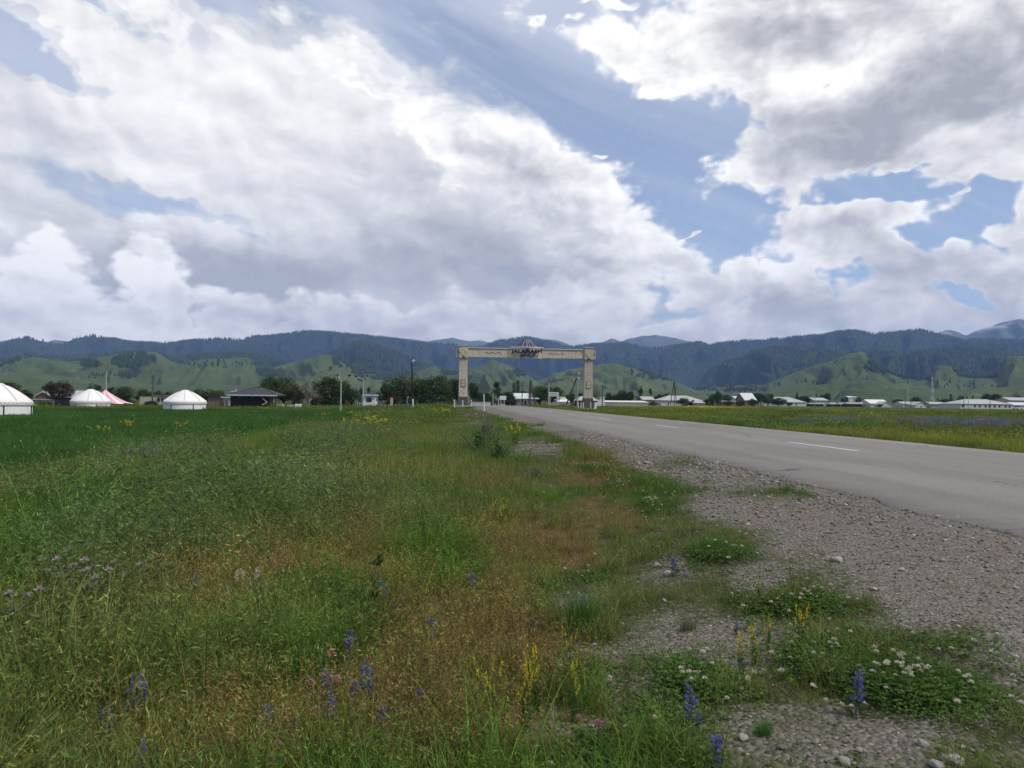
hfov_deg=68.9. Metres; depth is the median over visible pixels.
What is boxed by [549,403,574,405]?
wall
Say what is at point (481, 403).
wall
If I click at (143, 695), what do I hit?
bugloss plant
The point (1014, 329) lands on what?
mountains
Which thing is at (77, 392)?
house
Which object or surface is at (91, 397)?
yurt
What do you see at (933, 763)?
stone
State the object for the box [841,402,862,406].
shed
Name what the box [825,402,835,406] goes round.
shed
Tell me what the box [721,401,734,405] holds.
bush
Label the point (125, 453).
wormwood bush
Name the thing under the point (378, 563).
broad leaved plant
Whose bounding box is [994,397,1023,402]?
house
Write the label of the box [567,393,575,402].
leafy tree
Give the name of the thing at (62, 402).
door
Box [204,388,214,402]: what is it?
leafy tree
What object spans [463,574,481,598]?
bugloss plant
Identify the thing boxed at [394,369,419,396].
leafy tree
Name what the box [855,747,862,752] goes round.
stone
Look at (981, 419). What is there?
blue field flowers
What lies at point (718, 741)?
bugloss plant
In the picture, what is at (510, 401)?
bush
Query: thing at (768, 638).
yellow flower plant
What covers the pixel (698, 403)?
shed
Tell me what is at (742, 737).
stone
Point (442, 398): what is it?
bush
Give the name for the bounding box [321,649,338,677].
pink clover
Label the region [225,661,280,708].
grass tussock
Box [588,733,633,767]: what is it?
grass tussock
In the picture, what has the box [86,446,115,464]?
wormwood bush
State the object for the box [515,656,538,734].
yellow flower plant
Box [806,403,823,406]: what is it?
shed
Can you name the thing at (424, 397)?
bush
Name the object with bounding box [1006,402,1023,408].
shed
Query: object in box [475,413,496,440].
wormwood bush
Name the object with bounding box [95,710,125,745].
bugloss plant
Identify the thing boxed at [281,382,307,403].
leafy tree
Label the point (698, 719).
bugloss plant
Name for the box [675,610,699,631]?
grass tussock
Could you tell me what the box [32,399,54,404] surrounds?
shed
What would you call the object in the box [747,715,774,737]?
grass tussock
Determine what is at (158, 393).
leafy tree
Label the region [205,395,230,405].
house
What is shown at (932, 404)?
house
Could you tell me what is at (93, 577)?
thistle plant
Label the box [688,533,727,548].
grass tussock
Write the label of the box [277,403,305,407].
fence
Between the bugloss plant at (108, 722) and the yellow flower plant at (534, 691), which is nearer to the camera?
the bugloss plant at (108, 722)
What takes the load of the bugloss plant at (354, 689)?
on the ground at (636, 637)
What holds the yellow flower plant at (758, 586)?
on the ground at (636, 637)
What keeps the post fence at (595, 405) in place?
on the ground at (636, 637)
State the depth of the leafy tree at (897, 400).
446.50 m
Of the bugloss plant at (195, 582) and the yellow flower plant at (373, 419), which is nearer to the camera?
the bugloss plant at (195, 582)
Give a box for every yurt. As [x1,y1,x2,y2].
[0,383,33,414]
[69,389,111,406]
[162,390,206,409]
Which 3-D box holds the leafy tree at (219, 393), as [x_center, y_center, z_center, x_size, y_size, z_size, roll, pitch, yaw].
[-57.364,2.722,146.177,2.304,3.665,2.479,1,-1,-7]
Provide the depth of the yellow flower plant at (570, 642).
3.66 m
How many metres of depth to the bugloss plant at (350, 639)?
3.59 m
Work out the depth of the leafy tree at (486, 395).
135.25 m
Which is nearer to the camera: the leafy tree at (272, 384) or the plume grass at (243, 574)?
the plume grass at (243, 574)
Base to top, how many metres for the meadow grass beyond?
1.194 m
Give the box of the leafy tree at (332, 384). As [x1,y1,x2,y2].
[312,374,344,405]
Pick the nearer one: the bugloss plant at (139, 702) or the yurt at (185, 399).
the bugloss plant at (139, 702)
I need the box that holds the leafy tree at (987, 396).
[981,394,993,399]
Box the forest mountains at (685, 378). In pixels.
[0,331,1023,387]
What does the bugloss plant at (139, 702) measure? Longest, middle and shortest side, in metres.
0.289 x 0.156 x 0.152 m
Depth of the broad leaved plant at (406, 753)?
2.45 m
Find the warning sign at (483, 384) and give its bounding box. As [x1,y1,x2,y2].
[478,375,490,412]
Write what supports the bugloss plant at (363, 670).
on the ground at (636, 637)
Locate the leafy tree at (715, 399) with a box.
[708,393,717,404]
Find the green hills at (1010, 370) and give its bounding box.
[0,351,1023,394]
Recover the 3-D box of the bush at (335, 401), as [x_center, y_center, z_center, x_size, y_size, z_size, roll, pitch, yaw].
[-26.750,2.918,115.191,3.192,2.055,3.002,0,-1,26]
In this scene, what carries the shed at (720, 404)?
on the ground at (636, 637)
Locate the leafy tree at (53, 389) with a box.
[39,379,74,400]
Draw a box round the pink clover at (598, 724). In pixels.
[586,719,602,751]
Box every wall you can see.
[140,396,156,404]
[377,401,384,405]
[472,402,490,406]
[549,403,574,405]
[605,403,647,406]
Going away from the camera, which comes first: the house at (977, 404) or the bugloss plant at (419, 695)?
the bugloss plant at (419, 695)
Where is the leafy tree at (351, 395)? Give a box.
[342,387,359,404]
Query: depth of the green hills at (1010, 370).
2364.29 m
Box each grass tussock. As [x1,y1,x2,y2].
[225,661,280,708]
[248,606,353,683]
[553,583,616,635]
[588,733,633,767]
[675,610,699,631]
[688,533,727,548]
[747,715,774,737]
[804,644,859,688]
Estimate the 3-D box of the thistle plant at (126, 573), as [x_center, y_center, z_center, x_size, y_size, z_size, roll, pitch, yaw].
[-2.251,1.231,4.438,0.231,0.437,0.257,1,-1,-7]
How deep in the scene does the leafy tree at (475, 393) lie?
131.54 m
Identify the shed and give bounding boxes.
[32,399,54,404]
[54,398,71,406]
[221,397,230,405]
[555,399,569,402]
[689,401,704,406]
[715,400,735,405]
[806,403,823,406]
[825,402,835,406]
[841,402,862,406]
[873,401,892,406]
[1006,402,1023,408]
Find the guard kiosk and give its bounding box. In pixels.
[362,393,378,405]
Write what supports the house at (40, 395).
on the ground at (636, 637)
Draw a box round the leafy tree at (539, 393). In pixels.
[528,385,551,404]
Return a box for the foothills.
[0,372,1023,402]
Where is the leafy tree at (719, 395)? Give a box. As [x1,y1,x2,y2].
[714,391,722,403]
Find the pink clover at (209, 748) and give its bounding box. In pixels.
[199,734,211,760]
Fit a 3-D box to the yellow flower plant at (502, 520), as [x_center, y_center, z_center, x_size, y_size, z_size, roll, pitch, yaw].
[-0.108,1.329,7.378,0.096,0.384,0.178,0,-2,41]
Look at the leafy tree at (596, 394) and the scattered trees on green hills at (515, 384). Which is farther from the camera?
the scattered trees on green hills at (515, 384)
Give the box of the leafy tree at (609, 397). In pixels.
[605,393,613,400]
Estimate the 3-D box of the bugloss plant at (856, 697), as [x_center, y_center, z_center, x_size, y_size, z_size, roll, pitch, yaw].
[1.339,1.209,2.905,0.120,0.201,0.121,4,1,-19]
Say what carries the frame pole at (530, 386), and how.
on the ground at (636, 637)
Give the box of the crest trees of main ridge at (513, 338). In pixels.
[0,328,1022,348]
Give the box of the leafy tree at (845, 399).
[841,396,848,401]
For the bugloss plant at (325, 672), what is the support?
on the ground at (636, 637)
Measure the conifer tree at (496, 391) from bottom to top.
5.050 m
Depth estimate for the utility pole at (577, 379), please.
110.86 m
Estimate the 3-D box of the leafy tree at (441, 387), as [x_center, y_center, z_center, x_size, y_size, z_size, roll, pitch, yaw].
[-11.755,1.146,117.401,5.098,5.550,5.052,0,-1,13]
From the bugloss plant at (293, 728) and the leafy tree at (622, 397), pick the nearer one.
the bugloss plant at (293, 728)
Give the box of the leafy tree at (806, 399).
[798,396,810,402]
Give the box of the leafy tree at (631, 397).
[626,391,633,400]
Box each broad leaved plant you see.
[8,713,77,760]
[332,553,416,630]
[344,450,366,469]
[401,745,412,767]
[444,420,507,453]
[478,430,515,460]
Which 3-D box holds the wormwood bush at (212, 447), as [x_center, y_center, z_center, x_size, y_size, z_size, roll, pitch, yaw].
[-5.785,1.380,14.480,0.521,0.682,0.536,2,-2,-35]
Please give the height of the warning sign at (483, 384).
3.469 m
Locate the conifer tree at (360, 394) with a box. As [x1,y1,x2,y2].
[356,386,362,405]
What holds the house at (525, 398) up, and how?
on the ground at (636, 637)
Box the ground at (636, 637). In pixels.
[30,395,1023,767]
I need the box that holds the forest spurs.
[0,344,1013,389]
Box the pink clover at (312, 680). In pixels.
[304,678,318,711]
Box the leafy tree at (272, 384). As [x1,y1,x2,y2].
[257,375,282,401]
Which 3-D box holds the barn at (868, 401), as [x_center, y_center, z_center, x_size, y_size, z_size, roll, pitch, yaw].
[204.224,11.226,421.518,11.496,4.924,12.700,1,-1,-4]
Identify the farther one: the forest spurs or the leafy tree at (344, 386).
the forest spurs
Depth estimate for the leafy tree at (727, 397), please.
341.52 m
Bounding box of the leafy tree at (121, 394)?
[112,386,138,400]
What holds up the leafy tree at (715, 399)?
on the ground at (636, 637)
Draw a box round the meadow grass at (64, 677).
[0,413,1023,767]
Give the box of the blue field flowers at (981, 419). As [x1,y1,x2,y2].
[783,413,1023,430]
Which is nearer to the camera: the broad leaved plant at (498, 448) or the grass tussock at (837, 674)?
the grass tussock at (837, 674)
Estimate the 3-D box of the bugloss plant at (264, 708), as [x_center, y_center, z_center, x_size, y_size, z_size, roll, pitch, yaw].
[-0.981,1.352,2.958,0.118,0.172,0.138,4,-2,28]
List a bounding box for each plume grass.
[222,567,269,601]
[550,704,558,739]
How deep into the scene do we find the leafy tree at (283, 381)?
116.59 m
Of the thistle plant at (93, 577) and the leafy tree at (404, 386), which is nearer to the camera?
the thistle plant at (93, 577)
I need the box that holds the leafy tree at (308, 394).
[302,386,318,405]
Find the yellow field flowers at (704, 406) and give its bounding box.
[36,403,1023,440]
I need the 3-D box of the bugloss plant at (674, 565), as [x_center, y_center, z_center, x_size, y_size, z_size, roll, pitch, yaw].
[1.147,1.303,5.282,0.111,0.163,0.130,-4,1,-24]
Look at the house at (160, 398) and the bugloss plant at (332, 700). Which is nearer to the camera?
the bugloss plant at (332, 700)
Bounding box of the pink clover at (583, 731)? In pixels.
[572,714,586,738]
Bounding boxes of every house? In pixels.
[34,391,66,398]
[69,390,101,397]
[154,395,169,404]
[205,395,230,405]
[513,393,538,406]
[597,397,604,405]
[637,396,654,405]
[654,395,702,406]
[756,397,805,405]
[843,396,852,401]
[892,402,909,407]
[908,402,925,407]
[923,402,942,407]
[939,399,1012,408]
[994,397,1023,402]
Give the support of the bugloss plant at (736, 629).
on the ground at (636, 637)
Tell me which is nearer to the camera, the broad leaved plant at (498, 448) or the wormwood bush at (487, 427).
the broad leaved plant at (498, 448)
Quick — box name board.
[549,392,558,404]
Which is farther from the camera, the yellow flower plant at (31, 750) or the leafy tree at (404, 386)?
the leafy tree at (404, 386)
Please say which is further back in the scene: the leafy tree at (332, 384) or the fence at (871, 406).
the fence at (871, 406)
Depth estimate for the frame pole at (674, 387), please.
218.87 m
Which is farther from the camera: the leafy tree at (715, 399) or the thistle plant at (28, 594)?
the leafy tree at (715, 399)
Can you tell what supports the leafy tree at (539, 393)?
on the ground at (636, 637)
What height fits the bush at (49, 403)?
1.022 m
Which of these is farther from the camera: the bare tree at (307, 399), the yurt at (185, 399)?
the bare tree at (307, 399)
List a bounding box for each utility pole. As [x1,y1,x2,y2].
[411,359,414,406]
[566,373,579,405]
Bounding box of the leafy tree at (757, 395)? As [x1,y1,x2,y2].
[752,392,765,405]
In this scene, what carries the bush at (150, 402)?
on the ground at (636, 637)
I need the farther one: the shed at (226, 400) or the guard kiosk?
the shed at (226, 400)
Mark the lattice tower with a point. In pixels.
(932, 396)
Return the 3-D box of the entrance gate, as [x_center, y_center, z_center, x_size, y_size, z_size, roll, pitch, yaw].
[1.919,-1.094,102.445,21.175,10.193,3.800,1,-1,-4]
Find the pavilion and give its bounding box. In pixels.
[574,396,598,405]
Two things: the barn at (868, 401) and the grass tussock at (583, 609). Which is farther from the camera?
the barn at (868, 401)
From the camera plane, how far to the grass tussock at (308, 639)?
3.62 m
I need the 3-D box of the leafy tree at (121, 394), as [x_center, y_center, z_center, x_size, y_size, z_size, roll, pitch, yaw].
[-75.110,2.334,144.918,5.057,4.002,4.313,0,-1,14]
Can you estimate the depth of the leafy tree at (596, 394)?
186.92 m
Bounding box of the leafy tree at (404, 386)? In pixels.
[392,380,420,399]
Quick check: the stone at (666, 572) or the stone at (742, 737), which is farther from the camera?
the stone at (666, 572)
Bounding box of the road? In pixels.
[485,404,1023,538]
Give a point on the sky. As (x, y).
(571, 172)
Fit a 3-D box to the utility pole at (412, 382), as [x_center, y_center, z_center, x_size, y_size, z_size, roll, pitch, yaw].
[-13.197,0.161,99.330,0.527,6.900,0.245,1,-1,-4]
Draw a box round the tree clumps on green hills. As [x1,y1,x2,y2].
[0,349,1008,392]
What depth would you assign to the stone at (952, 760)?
2.47 m
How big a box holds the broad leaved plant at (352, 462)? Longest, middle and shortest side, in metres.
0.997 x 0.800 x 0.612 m
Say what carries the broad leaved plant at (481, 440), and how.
on the ground at (636, 637)
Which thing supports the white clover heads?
on the ground at (636, 637)
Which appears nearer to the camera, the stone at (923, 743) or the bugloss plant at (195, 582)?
the stone at (923, 743)
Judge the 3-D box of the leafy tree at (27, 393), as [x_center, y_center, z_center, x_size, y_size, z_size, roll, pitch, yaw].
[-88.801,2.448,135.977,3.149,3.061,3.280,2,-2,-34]
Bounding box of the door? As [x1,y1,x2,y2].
[59,399,65,406]
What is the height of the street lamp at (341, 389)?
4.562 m
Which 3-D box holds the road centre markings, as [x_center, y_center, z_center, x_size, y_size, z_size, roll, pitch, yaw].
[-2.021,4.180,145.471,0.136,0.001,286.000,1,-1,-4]
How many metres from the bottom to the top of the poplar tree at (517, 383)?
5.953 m
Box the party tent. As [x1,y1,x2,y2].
[102,389,132,405]
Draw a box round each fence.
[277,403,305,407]
[578,402,596,408]
[850,405,909,407]
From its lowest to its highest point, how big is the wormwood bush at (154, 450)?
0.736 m
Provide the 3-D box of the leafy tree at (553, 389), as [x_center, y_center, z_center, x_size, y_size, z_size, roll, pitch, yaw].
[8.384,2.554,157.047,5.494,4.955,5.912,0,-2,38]
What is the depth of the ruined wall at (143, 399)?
127.84 m
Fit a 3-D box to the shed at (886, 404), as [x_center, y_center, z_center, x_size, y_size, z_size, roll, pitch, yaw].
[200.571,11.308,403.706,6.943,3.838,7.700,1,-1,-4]
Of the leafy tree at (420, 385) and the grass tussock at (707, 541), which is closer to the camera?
the grass tussock at (707, 541)
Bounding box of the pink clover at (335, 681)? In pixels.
[333,675,348,709]
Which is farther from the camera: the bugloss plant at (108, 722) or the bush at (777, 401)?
the bush at (777, 401)
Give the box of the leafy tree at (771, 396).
[763,393,773,405]
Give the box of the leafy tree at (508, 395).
[496,391,515,404]
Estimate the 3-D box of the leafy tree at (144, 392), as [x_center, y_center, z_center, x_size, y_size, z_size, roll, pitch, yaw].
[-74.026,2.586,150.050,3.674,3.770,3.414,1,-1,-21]
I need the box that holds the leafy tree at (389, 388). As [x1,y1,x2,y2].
[378,377,407,401]
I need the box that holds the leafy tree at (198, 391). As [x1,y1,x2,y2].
[193,389,205,398]
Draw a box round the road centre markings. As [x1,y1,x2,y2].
[517,407,857,450]
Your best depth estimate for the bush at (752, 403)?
327.42 m
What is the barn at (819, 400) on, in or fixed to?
on the ground at (636, 637)
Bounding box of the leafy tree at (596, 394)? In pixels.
[593,387,601,401]
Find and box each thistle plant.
[1,586,47,640]
[33,546,76,601]
[44,555,97,609]
[76,566,116,614]
[111,559,154,606]
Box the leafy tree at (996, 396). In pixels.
[992,393,1002,400]
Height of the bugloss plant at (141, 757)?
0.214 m
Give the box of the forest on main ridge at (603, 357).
[0,328,1023,380]
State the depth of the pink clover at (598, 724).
2.65 m
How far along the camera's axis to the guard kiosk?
110.74 m
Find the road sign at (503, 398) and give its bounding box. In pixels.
[500,396,505,406]
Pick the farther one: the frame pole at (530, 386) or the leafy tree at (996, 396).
the leafy tree at (996, 396)
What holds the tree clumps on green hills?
on the green hills at (1010, 370)
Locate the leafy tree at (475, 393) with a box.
[467,382,480,398]
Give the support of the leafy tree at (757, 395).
on the ground at (636, 637)
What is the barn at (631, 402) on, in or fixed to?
on the ground at (636, 637)
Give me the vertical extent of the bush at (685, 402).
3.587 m
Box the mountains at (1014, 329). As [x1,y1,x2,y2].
[0,318,1023,347]
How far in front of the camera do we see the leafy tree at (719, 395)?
337.05 m
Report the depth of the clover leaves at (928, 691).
3.26 m
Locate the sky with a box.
[0,0,1023,398]
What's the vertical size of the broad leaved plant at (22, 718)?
0.310 m
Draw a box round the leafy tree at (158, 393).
[151,391,164,395]
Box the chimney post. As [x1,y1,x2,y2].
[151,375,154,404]
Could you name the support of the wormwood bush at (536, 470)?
on the ground at (636, 637)
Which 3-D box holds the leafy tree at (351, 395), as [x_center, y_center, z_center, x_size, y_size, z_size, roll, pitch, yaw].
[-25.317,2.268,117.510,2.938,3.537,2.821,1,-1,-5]
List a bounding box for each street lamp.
[336,374,350,409]
[354,375,367,405]
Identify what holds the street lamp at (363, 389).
on the ground at (636, 637)
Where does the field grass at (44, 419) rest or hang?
on the ground at (636, 637)
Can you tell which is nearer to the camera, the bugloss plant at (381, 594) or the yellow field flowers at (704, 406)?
the bugloss plant at (381, 594)
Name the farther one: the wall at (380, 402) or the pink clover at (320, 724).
the wall at (380, 402)
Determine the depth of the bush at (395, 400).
114.39 m
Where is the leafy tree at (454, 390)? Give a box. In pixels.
[439,379,458,401]
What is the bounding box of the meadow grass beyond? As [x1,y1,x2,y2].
[0,416,1023,512]
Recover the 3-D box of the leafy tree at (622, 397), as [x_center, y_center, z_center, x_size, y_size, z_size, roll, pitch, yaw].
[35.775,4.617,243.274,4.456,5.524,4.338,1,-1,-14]
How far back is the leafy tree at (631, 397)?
242.59 m
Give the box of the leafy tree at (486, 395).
[469,393,491,400]
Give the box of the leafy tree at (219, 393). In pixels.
[213,390,224,394]
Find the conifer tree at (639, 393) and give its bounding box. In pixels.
[636,386,642,399]
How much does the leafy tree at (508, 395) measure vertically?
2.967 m
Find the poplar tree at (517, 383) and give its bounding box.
[516,381,519,392]
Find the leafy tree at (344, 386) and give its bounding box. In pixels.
[333,380,353,401]
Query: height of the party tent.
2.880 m
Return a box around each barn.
[605,400,648,403]
[735,393,756,406]
[805,398,828,405]
[861,399,884,406]
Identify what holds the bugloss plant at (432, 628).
on the ground at (636, 637)
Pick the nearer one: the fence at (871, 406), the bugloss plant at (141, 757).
the bugloss plant at (141, 757)
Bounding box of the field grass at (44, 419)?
[0,400,1023,440]
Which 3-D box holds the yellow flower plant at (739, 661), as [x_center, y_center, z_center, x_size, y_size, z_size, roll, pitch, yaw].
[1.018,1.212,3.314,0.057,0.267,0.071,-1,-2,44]
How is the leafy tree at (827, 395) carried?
on the ground at (636, 637)
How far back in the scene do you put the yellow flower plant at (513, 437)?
20.48 m
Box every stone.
[663,570,672,576]
[738,733,748,740]
[829,556,842,561]
[838,756,850,766]
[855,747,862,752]
[917,738,929,747]
[928,759,944,767]
[939,753,964,765]
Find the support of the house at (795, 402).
on the ground at (636, 637)
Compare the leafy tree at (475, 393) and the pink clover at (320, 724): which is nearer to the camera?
the pink clover at (320, 724)
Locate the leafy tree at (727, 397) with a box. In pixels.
[721,394,732,400]
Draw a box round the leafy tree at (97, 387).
[87,383,102,391]
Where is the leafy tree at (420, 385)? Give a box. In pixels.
[406,378,434,399]
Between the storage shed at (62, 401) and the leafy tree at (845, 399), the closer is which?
the storage shed at (62, 401)
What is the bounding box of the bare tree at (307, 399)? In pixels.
[292,379,318,406]
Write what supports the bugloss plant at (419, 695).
on the ground at (636, 637)
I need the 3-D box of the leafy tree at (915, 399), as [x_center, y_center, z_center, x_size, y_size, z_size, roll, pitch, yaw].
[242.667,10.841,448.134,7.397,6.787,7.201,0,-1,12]
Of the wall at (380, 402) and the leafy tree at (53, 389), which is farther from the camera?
the wall at (380, 402)
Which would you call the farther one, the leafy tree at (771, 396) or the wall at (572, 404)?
the leafy tree at (771, 396)
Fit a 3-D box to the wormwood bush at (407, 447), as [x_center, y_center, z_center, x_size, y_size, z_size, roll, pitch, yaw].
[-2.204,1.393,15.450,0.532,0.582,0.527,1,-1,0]
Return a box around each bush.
[35,401,53,405]
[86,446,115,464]
[109,444,139,465]
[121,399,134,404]
[129,439,173,463]
[144,400,157,405]
[148,442,185,462]
[199,439,229,456]
[305,397,331,405]
[329,396,348,405]
[384,396,408,404]
[394,438,417,456]
[402,397,418,404]
[415,392,437,403]
[437,394,453,403]
[469,399,483,403]
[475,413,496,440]
[483,398,497,404]
[503,399,519,405]
[530,462,546,477]
[677,397,690,405]
[703,398,714,406]
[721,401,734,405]
[747,398,758,406]
[770,398,787,405]
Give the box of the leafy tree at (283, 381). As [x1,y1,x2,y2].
[274,377,295,403]
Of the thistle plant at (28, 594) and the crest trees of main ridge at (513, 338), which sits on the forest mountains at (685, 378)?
the crest trees of main ridge at (513, 338)
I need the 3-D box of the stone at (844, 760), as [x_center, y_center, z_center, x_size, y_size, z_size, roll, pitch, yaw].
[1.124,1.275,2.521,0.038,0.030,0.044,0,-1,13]
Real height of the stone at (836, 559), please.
0.052 m
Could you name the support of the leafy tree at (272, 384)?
on the ground at (636, 637)
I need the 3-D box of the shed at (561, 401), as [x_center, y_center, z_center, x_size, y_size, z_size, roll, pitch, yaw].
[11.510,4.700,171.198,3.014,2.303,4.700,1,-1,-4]
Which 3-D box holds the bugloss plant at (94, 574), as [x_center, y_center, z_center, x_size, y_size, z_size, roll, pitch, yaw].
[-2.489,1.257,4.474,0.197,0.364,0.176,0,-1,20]
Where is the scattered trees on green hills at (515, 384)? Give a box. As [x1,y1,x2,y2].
[2,351,1016,394]
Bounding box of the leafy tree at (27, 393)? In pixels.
[20,389,33,398]
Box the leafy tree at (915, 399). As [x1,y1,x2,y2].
[909,397,922,401]
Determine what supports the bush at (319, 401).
on the ground at (636, 637)
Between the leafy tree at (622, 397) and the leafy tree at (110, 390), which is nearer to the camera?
the leafy tree at (110, 390)
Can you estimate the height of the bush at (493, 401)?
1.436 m
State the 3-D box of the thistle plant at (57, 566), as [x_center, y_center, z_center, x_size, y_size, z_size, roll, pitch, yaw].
[-2.675,1.209,4.411,0.284,0.463,0.221,0,-2,42]
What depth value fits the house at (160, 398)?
126.04 m
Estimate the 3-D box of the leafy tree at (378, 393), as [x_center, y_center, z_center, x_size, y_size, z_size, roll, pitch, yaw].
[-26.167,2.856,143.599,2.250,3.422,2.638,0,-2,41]
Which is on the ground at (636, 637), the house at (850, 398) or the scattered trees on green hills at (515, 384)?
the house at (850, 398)
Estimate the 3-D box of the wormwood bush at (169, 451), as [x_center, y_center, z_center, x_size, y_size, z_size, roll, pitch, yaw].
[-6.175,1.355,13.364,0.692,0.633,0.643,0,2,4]
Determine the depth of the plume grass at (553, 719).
2.81 m
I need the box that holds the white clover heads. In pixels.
[458,451,1023,764]
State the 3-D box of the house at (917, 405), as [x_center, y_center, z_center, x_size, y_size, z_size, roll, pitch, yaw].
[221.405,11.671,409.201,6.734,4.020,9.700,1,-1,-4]
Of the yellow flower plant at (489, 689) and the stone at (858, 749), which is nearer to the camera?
the stone at (858, 749)
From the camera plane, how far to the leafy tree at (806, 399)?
462.40 m
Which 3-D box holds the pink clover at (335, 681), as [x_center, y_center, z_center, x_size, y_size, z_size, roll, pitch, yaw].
[-0.731,1.335,3.194,0.095,0.201,0.074,-2,3,-10]
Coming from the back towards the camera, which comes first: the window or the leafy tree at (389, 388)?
the leafy tree at (389, 388)
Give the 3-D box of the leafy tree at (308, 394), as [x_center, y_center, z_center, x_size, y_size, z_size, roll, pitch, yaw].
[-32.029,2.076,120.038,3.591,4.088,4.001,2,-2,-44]
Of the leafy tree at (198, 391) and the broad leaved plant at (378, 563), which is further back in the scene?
the leafy tree at (198, 391)
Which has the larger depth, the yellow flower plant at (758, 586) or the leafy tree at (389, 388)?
the leafy tree at (389, 388)
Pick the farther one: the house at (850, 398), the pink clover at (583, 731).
the house at (850, 398)
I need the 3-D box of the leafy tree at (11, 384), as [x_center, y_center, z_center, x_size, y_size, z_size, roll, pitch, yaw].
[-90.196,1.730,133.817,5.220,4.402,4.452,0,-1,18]
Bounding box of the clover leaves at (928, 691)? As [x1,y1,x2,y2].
[417,450,1023,767]
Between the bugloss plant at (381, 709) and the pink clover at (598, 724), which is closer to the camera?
the pink clover at (598, 724)
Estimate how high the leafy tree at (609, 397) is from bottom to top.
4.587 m
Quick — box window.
[366,397,371,401]
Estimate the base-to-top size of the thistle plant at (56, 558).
0.517 m
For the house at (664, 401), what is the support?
on the ground at (636, 637)
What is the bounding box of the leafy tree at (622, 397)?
[615,390,628,400]
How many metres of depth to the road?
12.88 m
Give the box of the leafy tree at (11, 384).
[4,382,24,392]
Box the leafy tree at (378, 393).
[371,390,381,400]
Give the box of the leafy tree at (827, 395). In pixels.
[824,393,830,399]
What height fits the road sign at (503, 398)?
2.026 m
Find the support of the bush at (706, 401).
on the ground at (636, 637)
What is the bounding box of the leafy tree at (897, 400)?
[891,399,902,403]
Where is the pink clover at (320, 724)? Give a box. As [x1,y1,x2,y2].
[308,706,324,734]
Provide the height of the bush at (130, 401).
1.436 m
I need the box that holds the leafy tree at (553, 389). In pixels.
[542,385,564,402]
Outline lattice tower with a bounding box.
[930,379,934,401]
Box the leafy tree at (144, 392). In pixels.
[134,388,151,400]
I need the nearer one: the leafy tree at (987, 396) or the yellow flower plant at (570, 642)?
the yellow flower plant at (570, 642)
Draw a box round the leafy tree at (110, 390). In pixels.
[107,387,119,403]
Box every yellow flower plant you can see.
[20,744,33,767]
[360,416,386,423]
[473,653,502,726]
[492,501,506,530]
[504,424,520,444]
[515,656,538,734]
[523,635,539,711]
[561,626,577,661]
[570,654,584,722]
[735,630,750,680]
[748,622,765,666]
[755,578,763,595]
[762,614,771,650]
[795,604,809,643]
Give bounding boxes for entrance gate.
[453,339,595,407]
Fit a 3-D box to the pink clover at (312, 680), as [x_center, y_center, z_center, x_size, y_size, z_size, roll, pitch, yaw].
[-0.841,1.338,3.143,0.072,0.195,0.092,2,0,5]
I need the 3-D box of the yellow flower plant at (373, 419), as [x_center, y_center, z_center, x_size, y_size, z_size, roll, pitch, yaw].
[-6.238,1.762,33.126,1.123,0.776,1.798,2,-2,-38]
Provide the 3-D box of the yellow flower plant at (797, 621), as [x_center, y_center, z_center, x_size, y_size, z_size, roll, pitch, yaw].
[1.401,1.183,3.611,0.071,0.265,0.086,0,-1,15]
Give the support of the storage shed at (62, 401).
on the ground at (636, 637)
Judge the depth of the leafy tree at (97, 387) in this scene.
159.16 m
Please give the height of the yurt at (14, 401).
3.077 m
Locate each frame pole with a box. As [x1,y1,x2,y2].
[528,379,535,406]
[670,380,676,405]
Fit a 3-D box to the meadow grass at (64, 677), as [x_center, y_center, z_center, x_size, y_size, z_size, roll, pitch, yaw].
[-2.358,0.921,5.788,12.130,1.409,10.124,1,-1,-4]
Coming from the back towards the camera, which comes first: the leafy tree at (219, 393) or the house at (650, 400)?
the house at (650, 400)
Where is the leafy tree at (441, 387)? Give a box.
[423,374,451,401]
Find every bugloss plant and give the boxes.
[83,563,99,594]
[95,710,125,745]
[117,672,146,725]
[120,675,155,733]
[130,738,151,767]
[188,572,201,605]
[251,704,276,740]
[286,716,299,750]
[313,668,333,714]
[321,690,340,738]
[339,629,362,678]
[348,678,371,713]
[356,658,381,711]
[369,706,396,755]
[378,580,387,604]
[417,688,433,715]
[424,614,441,648]
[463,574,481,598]
[668,557,680,576]
[679,682,708,746]
[694,735,727,767]
[733,622,739,634]
[837,670,873,717]
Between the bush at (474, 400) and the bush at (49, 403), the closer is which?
the bush at (49, 403)
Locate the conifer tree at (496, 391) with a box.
[490,381,503,404]

